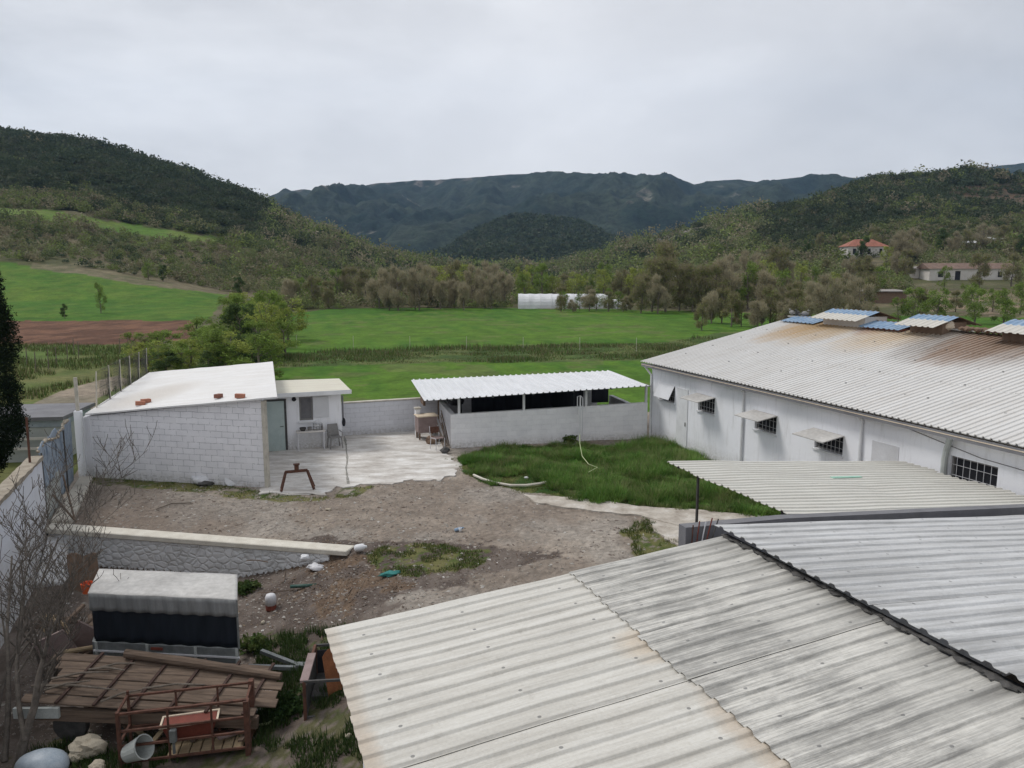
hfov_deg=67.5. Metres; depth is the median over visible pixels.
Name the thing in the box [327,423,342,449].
plastic chair
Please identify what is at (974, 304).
bush
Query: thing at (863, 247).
tree
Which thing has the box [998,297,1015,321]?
bush
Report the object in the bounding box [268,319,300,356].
bush
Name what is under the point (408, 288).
tree
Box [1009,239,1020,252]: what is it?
tree
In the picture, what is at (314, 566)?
plastic bag
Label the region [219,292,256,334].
tree
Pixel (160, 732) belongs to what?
scrap board
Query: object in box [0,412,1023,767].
yard ground
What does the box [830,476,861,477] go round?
strip
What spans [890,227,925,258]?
tree
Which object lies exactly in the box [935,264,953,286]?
tree
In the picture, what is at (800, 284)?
tree
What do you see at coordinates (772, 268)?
tree
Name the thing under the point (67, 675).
branch
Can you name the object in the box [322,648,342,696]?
rusty sheet
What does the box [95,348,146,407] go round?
wire fence
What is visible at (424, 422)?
wooden cabinet
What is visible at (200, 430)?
block building
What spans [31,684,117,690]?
branch
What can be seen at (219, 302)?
tree
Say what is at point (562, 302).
bush
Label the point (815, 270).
tree
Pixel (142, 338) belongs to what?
bush
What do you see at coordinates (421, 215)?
mountain
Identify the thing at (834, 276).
tree
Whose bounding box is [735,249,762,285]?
tree
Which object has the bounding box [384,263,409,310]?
tree
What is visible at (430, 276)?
tree
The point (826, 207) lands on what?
hillside scrub
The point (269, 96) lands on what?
sky
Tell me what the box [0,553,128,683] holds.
bare tree
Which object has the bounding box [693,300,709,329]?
tree
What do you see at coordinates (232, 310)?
tree
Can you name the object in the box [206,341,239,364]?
bush
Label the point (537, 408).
animal pen
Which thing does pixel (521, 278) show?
tree
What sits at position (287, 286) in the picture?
tree
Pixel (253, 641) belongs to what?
weed clump
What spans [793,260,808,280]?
tree
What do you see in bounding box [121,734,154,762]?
bucket
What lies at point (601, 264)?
tree
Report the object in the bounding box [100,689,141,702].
branch
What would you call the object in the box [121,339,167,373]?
bush
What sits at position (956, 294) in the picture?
bush
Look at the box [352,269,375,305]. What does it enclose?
tree
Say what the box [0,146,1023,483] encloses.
ground
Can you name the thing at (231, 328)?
bush
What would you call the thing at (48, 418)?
road
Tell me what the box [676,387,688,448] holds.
door
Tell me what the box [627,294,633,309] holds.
tree
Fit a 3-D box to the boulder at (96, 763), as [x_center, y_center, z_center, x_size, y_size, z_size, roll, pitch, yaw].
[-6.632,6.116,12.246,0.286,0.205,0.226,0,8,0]
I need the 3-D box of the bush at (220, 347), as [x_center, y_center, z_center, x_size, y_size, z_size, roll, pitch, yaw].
[-20.533,-2.119,54.393,3.619,3.881,4.148,2,9,12]
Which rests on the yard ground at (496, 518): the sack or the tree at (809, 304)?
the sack
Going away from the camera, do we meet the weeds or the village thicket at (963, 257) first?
the weeds
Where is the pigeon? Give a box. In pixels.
[800,310,809,315]
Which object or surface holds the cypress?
on the ground at (36, 292)
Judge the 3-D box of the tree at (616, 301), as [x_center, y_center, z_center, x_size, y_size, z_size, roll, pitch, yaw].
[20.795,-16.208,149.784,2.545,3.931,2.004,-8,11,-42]
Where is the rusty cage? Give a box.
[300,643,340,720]
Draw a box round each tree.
[0,420,157,765]
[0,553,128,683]
[93,282,107,312]
[141,262,153,279]
[157,264,166,280]
[176,315,213,351]
[194,322,225,360]
[213,294,247,332]
[215,302,262,352]
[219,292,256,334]
[220,292,258,312]
[232,276,244,293]
[237,300,271,333]
[238,320,271,359]
[243,301,287,347]
[247,296,268,329]
[251,289,289,340]
[261,299,293,341]
[266,297,310,339]
[280,276,300,305]
[284,300,295,327]
[290,280,301,296]
[296,277,304,294]
[301,275,322,307]
[320,280,335,307]
[320,285,333,308]
[328,268,344,295]
[333,273,351,294]
[340,266,360,295]
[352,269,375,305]
[360,267,388,307]
[376,269,398,309]
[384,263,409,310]
[403,267,418,294]
[406,272,421,309]
[407,260,434,309]
[419,263,438,307]
[425,264,449,306]
[432,280,448,308]
[440,259,463,295]
[446,277,460,307]
[455,263,473,284]
[456,281,469,309]
[459,262,482,307]
[473,269,493,308]
[474,260,501,296]
[482,276,501,308]
[494,271,515,305]
[512,264,532,293]
[514,272,534,300]
[525,265,540,292]
[531,263,554,293]
[538,272,553,293]
[547,276,561,293]
[554,273,568,293]
[555,286,569,305]
[559,291,569,310]
[565,271,588,293]
[574,292,583,308]
[575,273,587,291]
[582,271,594,292]
[584,285,596,307]
[592,268,613,293]
[592,289,602,310]
[597,262,616,291]
[600,288,613,307]
[610,269,628,296]
[613,291,622,309]
[622,270,634,295]
[623,267,644,301]
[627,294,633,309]
[630,275,652,312]
[636,238,680,298]
[639,257,672,311]
[645,271,674,313]
[646,255,678,311]
[669,262,694,310]
[671,264,695,308]
[675,262,706,311]
[692,263,712,306]
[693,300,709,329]
[698,290,720,323]
[700,262,734,303]
[709,257,743,302]
[712,253,740,279]
[715,287,732,322]
[720,291,742,326]
[733,300,749,325]
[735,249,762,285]
[736,260,760,309]
[738,273,754,305]
[747,300,768,326]
[749,263,768,300]
[754,268,779,302]
[755,300,769,325]
[757,260,779,285]
[760,283,783,323]
[764,245,793,281]
[766,268,794,295]
[774,260,796,280]
[776,297,795,320]
[777,276,795,306]
[782,280,808,312]
[782,286,810,316]
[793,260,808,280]
[800,295,816,315]
[801,240,811,255]
[802,279,818,314]
[805,266,819,282]
[811,271,845,313]
[815,231,824,248]
[820,259,831,272]
[829,272,841,286]
[830,278,847,307]
[834,271,859,308]
[835,235,849,248]
[840,276,877,310]
[841,255,858,277]
[853,257,865,280]
[854,236,869,258]
[854,274,880,310]
[860,254,880,284]
[869,226,882,241]
[873,266,888,286]
[878,246,893,268]
[887,232,909,257]
[888,250,905,274]
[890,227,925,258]
[896,247,916,275]
[908,229,921,246]
[913,231,927,252]
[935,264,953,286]
[936,228,951,250]
[946,230,963,251]
[961,228,974,248]
[967,252,991,287]
[973,222,993,246]
[994,223,1011,245]
[999,252,1023,286]
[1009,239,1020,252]
[1015,234,1023,255]
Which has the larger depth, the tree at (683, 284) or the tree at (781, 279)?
the tree at (683, 284)
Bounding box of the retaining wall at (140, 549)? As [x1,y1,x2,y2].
[46,523,353,576]
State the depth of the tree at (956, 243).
260.00 m
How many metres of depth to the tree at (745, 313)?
105.87 m
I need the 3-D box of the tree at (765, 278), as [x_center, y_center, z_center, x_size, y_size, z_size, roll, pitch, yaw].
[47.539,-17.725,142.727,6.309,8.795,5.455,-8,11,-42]
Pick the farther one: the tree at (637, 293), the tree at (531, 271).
the tree at (531, 271)
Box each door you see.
[267,401,285,451]
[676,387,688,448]
[955,271,960,279]
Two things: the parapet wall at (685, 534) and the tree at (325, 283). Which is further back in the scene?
the tree at (325, 283)
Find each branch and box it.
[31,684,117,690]
[43,680,90,691]
[51,671,108,679]
[88,666,124,670]
[94,662,135,669]
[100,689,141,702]
[142,683,204,689]
[156,502,190,509]
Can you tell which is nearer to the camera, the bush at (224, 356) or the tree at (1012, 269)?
the bush at (224, 356)
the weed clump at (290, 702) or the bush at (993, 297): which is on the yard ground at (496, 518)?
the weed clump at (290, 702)
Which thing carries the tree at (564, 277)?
on the ground at (36, 292)
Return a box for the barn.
[641,308,1023,494]
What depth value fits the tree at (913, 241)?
240.50 m
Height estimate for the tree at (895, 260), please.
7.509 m
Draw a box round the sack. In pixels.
[191,476,208,483]
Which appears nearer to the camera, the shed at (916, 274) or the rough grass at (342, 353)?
the rough grass at (342, 353)
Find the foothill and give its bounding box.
[469,216,596,259]
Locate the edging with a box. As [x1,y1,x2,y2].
[473,474,545,485]
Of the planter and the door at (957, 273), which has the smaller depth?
the planter
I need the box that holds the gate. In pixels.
[36,419,73,521]
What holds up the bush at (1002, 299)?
on the ground at (36, 292)
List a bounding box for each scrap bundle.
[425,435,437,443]
[440,446,449,453]
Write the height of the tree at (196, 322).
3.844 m
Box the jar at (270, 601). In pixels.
[265,593,275,611]
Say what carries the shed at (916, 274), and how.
on the ground at (36, 292)
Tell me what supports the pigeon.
on the barn
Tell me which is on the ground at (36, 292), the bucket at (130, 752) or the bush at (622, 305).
the bush at (622, 305)
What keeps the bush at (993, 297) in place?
on the ground at (36, 292)
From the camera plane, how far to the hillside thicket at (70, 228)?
256.91 m
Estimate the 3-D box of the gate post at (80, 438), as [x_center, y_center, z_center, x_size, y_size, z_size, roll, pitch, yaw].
[-14.590,1.556,25.850,0.269,3.582,0.279,-3,9,-21]
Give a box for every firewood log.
[64,645,92,652]
[65,603,85,624]
[87,614,92,626]
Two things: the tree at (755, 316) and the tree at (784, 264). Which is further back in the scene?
the tree at (784, 264)
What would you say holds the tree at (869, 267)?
on the ground at (36, 292)
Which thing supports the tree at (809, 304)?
on the ground at (36, 292)
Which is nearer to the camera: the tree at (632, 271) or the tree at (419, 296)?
the tree at (419, 296)
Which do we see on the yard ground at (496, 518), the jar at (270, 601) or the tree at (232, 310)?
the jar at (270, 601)
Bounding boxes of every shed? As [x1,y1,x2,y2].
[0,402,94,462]
[325,515,1023,767]
[854,289,906,302]
[908,267,920,277]
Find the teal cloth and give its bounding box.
[376,570,400,576]
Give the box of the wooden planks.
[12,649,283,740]
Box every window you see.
[299,396,312,420]
[661,387,674,401]
[700,399,714,413]
[756,417,776,433]
[815,437,842,454]
[871,440,898,460]
[949,456,997,487]
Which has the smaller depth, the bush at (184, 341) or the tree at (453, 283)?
the bush at (184, 341)
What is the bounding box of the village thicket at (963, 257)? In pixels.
[738,247,1023,293]
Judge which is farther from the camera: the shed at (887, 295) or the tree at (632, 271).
the tree at (632, 271)
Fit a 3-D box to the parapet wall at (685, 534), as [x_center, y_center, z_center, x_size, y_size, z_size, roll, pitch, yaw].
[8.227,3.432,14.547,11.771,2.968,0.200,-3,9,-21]
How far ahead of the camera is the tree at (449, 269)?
172.38 m
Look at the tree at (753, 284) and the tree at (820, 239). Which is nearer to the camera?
the tree at (753, 284)
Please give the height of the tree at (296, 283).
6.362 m
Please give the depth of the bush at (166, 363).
52.27 m
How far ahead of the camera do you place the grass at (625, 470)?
26.21 m
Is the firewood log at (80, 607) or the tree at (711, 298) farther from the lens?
the tree at (711, 298)
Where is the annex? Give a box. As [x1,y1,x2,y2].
[264,378,351,451]
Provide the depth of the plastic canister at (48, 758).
12.16 m
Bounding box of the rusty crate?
[115,678,256,767]
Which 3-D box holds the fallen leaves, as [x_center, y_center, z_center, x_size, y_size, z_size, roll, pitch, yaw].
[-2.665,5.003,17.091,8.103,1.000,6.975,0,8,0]
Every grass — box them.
[0,342,167,399]
[249,334,721,366]
[457,432,785,516]
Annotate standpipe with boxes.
[577,395,582,441]
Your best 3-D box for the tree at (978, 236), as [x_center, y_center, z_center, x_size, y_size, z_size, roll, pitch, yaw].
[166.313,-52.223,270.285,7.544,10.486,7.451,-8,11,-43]
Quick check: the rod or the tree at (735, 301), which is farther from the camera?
the tree at (735, 301)
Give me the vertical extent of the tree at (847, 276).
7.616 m
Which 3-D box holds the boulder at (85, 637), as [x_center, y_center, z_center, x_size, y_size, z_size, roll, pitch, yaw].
[-8.429,5.021,15.158,0.600,0.550,0.040,33,12,-14]
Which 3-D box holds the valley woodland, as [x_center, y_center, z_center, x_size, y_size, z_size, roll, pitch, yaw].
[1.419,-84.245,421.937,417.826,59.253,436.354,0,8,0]
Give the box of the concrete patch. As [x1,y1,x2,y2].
[648,518,678,545]
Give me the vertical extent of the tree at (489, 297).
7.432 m
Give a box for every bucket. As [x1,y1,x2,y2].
[80,581,92,593]
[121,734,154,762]
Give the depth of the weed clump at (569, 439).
31.36 m
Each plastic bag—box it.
[300,554,308,560]
[306,562,323,570]
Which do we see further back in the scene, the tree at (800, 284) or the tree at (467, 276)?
the tree at (467, 276)
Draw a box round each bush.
[59,303,67,317]
[120,332,147,361]
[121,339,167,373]
[129,336,154,361]
[130,329,184,362]
[147,337,172,359]
[147,350,183,371]
[158,341,201,369]
[171,339,207,369]
[173,354,198,366]
[187,327,211,360]
[190,351,224,368]
[192,328,243,365]
[199,330,254,365]
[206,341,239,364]
[221,325,247,342]
[228,330,287,377]
[231,331,270,362]
[262,333,286,359]
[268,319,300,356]
[554,296,566,311]
[566,299,577,311]
[580,289,598,310]
[600,291,615,311]
[618,298,627,310]
[620,295,632,310]
[889,297,908,321]
[901,286,925,317]
[907,287,932,313]
[920,287,950,315]
[933,300,955,315]
[947,289,966,311]
[956,282,984,313]
[963,288,990,322]
[986,288,1000,311]
[989,288,1020,322]
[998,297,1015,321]
[1011,281,1023,314]
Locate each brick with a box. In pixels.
[135,401,144,405]
[140,398,150,402]
[214,393,222,397]
[235,393,244,397]
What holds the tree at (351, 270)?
on the ground at (36, 292)
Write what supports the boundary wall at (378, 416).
on the yard ground at (496, 518)
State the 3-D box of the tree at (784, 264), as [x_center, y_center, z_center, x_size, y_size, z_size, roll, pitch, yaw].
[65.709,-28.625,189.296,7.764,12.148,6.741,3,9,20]
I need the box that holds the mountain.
[266,163,1023,253]
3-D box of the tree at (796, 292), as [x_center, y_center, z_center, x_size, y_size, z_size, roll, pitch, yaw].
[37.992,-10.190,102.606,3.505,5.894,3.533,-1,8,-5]
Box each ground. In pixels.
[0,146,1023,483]
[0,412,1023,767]
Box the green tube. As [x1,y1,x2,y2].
[290,583,316,587]
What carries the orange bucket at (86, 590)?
on the yard ground at (496, 518)
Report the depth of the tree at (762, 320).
106.28 m
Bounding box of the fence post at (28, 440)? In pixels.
[25,417,30,462]
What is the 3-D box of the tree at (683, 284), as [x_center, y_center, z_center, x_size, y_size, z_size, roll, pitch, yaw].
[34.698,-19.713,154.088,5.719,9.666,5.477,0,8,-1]
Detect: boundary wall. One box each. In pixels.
[0,455,47,647]
[341,390,596,435]
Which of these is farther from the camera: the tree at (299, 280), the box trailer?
the tree at (299, 280)
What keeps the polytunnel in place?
on the ground at (36, 292)
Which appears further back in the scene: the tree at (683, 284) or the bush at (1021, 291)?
the tree at (683, 284)
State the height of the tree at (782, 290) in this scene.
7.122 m
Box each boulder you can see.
[32,629,77,663]
[68,733,107,758]
[68,752,82,761]
[69,620,93,646]
[88,759,105,767]
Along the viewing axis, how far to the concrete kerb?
20.89 m
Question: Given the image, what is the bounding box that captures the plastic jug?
[354,544,366,551]
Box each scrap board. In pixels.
[127,724,145,734]
[152,729,163,740]
[217,729,243,739]
[238,735,244,741]
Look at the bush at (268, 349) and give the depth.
53.00 m
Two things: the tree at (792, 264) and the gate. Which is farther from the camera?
the tree at (792, 264)
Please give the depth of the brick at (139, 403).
25.83 m
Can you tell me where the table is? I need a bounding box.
[296,428,325,450]
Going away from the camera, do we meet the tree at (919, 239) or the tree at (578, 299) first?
the tree at (578, 299)
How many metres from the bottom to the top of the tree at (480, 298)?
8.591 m
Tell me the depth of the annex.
30.33 m
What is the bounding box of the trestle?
[280,463,314,491]
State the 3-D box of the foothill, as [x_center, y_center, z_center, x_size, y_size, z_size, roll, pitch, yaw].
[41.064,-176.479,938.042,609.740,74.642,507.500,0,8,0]
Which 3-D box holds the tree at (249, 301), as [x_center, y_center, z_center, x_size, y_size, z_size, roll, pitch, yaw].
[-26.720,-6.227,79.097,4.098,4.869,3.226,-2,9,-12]
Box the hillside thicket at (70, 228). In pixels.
[0,186,518,296]
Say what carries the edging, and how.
on the yard ground at (496, 518)
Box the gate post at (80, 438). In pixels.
[73,377,87,476]
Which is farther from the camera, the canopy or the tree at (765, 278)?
the tree at (765, 278)
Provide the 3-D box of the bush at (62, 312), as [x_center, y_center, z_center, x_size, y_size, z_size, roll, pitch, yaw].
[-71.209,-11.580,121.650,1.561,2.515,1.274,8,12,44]
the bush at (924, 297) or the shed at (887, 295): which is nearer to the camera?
the bush at (924, 297)
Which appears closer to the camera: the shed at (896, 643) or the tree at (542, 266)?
the shed at (896, 643)
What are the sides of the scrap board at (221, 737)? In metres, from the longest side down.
0.665 x 0.080 x 0.030 m
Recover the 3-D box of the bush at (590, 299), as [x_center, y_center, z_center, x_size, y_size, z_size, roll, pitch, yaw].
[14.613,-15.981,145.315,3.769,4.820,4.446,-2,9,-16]
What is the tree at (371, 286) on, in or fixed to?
on the ground at (36, 292)
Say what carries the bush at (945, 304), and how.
on the ground at (36, 292)
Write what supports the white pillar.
on the concrete pad
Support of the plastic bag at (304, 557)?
on the yard ground at (496, 518)
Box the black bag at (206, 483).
[196,481,213,485]
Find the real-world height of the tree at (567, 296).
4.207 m
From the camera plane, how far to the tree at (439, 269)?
163.51 m
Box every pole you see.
[53,495,76,522]
[62,475,75,518]
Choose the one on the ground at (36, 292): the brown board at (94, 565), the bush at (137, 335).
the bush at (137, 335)
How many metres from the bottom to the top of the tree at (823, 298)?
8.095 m
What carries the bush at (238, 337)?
on the ground at (36, 292)
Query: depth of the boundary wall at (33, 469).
18.37 m
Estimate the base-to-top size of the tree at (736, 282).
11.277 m
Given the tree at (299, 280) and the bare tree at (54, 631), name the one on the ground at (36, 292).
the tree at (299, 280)
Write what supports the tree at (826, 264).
on the ground at (36, 292)
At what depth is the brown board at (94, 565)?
17.65 m
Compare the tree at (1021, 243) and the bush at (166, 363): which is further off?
the tree at (1021, 243)
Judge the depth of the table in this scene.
30.11 m
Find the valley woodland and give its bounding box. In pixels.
[254,193,775,291]
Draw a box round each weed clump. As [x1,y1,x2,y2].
[237,579,261,595]
[239,632,271,655]
[262,687,309,725]
[562,435,577,442]
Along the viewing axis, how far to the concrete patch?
20.78 m
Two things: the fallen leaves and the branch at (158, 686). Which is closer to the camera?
the branch at (158, 686)
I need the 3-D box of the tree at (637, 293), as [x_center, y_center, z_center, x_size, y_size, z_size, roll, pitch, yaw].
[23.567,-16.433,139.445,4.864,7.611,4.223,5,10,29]
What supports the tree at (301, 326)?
on the ground at (36, 292)
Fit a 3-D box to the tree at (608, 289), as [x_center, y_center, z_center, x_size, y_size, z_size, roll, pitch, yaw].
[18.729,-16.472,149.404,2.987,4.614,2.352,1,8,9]
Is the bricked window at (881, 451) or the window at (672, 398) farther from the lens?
the window at (672, 398)
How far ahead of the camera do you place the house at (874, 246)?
255.79 m
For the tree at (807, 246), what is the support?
on the ground at (36, 292)
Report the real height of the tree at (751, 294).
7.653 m
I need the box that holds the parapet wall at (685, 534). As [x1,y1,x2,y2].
[678,504,1023,550]
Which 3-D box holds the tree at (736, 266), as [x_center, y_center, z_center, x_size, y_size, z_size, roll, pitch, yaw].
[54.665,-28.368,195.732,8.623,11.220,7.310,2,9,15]
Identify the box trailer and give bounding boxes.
[88,569,304,683]
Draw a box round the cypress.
[0,271,32,476]
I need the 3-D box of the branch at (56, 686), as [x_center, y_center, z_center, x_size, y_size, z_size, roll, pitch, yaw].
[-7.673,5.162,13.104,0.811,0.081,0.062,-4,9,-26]
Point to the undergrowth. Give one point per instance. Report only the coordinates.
(343, 299)
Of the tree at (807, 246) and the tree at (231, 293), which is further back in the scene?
the tree at (807, 246)
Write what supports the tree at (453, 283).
on the ground at (36, 292)
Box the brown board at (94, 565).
[67,552,98,592]
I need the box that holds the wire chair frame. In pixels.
[429,426,444,450]
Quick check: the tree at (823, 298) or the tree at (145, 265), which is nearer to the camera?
the tree at (823, 298)
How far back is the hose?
27.29 m
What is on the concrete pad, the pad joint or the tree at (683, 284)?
the pad joint
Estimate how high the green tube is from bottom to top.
0.100 m
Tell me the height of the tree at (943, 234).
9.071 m
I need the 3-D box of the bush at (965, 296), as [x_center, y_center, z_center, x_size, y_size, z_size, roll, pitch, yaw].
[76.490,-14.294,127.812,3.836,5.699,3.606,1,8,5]
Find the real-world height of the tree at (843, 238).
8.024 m
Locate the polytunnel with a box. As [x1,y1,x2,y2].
[518,294,607,308]
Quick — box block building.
[83,361,276,487]
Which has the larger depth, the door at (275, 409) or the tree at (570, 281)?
the tree at (570, 281)
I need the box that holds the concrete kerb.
[36,476,92,586]
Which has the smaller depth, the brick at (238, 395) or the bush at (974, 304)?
the brick at (238, 395)
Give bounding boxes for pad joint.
[344,436,349,483]
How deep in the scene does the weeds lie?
13.72 m
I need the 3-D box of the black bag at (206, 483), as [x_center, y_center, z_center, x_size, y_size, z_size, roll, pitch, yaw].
[-10.125,3.300,25.292,0.586,0.212,0.372,0,8,0]
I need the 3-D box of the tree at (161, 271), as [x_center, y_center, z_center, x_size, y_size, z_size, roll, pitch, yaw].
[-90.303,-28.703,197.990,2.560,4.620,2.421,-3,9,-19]
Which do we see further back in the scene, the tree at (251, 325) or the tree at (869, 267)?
the tree at (869, 267)
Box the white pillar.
[414,407,420,437]
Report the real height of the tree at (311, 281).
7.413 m
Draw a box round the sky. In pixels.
[0,0,1023,196]
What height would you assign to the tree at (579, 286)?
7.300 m
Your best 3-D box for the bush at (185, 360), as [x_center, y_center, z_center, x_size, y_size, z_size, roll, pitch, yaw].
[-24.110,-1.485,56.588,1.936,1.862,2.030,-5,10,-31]
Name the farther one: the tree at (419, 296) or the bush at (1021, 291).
the tree at (419, 296)
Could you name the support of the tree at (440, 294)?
on the ground at (36, 292)
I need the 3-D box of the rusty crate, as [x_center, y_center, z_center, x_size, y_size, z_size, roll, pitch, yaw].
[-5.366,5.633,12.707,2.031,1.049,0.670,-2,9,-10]
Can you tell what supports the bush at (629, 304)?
on the ground at (36, 292)
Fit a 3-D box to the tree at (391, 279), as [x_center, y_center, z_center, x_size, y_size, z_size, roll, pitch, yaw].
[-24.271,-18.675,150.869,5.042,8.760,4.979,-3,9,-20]
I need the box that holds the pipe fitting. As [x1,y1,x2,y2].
[169,728,176,753]
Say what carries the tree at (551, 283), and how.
on the ground at (36, 292)
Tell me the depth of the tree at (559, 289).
152.04 m
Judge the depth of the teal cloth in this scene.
17.81 m
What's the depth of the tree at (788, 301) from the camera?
102.08 m
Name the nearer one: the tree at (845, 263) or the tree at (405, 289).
the tree at (405, 289)
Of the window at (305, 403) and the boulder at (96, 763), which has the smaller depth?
the boulder at (96, 763)
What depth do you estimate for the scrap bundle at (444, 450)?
29.56 m
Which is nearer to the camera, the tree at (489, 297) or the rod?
the rod
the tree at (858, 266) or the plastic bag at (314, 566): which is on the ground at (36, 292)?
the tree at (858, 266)
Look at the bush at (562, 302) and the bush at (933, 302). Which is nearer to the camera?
the bush at (933, 302)
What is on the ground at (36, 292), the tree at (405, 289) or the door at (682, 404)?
the tree at (405, 289)
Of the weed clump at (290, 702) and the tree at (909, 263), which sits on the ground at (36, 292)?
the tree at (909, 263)
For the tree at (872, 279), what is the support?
on the ground at (36, 292)
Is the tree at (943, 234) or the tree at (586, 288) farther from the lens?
the tree at (943, 234)
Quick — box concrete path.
[523,494,764,524]
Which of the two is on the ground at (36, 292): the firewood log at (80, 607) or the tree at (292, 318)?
the tree at (292, 318)
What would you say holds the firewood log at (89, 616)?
on the yard ground at (496, 518)
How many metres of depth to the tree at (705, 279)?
148.75 m
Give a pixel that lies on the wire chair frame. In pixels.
(435, 429)
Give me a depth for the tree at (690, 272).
143.93 m
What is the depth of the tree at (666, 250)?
156.59 m
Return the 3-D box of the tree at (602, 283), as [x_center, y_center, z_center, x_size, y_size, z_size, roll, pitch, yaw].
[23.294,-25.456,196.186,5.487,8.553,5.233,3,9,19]
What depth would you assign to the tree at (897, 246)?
231.38 m
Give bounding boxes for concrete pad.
[258,430,461,495]
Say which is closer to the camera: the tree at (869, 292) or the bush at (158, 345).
the bush at (158, 345)
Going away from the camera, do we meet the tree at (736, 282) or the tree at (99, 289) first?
the tree at (99, 289)
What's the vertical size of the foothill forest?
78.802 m
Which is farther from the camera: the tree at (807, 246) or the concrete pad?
the tree at (807, 246)
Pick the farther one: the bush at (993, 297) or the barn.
the bush at (993, 297)
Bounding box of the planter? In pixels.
[159,708,219,738]
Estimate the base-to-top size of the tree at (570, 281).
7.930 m
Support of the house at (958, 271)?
on the ground at (36, 292)
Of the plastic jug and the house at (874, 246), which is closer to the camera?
the plastic jug
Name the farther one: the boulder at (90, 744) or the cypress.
the cypress
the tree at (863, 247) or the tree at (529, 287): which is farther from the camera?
the tree at (863, 247)
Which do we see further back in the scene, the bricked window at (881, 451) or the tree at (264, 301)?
the tree at (264, 301)
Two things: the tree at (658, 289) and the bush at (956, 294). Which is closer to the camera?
the bush at (956, 294)
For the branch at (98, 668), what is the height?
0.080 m
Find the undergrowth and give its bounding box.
[257,256,1023,308]
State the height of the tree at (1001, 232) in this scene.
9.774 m
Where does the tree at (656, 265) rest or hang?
on the ground at (36, 292)
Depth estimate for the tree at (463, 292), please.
150.59 m
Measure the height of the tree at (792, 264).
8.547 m
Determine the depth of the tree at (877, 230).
272.53 m
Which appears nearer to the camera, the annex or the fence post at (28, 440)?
the fence post at (28, 440)
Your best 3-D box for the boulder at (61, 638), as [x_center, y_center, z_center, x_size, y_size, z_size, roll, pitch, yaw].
[-8.777,5.058,14.726,0.600,0.550,0.040,-25,24,-7]
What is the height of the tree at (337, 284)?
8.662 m
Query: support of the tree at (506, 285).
on the ground at (36, 292)
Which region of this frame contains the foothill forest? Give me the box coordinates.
[411,211,628,262]
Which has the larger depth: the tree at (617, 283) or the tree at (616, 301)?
the tree at (617, 283)
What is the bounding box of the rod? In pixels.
[706,518,712,539]
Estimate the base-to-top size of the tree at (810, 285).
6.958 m
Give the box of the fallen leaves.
[238,535,554,657]
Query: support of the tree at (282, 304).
on the ground at (36, 292)
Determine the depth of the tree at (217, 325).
61.55 m
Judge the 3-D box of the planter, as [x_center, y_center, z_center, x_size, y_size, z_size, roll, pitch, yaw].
[-5.333,5.676,12.704,0.900,0.285,0.360,-2,9,-15]
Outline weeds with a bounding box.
[12,444,725,767]
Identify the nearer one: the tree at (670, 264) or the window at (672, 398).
the window at (672, 398)
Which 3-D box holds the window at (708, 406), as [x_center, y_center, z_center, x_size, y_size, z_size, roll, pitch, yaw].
[7.333,0.759,28.561,0.157,0.611,1.068,-3,9,-19]
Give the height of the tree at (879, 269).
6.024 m
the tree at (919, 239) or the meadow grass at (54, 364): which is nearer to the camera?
the meadow grass at (54, 364)
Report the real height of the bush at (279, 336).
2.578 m
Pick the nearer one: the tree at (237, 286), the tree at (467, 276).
the tree at (467, 276)
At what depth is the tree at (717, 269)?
142.76 m
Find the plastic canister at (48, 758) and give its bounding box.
[14,748,69,767]
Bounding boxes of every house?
[839,239,887,259]
[917,263,1014,280]
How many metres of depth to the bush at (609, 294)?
144.62 m
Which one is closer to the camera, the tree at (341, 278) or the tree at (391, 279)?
the tree at (391, 279)
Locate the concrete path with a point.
(673, 516)
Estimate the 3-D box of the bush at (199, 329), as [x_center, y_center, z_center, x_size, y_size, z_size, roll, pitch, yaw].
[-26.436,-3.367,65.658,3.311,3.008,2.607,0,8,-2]
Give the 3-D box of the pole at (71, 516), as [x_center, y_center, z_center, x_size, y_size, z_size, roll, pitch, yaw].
[-12.370,3.442,21.170,0.606,0.845,0.056,-1,8,-5]
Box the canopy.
[667,460,1023,521]
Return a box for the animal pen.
[411,370,650,447]
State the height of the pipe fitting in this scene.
0.420 m
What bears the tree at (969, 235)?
on the ground at (36, 292)
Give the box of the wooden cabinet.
[414,413,438,439]
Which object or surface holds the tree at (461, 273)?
on the ground at (36, 292)
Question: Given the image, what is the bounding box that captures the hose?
[579,435,597,471]
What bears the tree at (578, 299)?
on the ground at (36, 292)
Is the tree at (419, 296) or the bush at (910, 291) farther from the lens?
the tree at (419, 296)
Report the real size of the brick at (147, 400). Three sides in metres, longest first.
0.300 x 0.163 x 0.130 m
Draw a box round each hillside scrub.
[0,125,494,279]
[499,159,1023,288]
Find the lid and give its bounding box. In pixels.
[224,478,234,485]
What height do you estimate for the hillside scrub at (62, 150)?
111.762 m
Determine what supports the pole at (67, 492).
on the yard ground at (496, 518)
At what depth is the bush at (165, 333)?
58.05 m
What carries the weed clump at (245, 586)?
on the yard ground at (496, 518)
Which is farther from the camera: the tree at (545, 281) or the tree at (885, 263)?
the tree at (885, 263)
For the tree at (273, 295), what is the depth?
75.49 m
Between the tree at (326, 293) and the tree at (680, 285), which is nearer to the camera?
the tree at (680, 285)

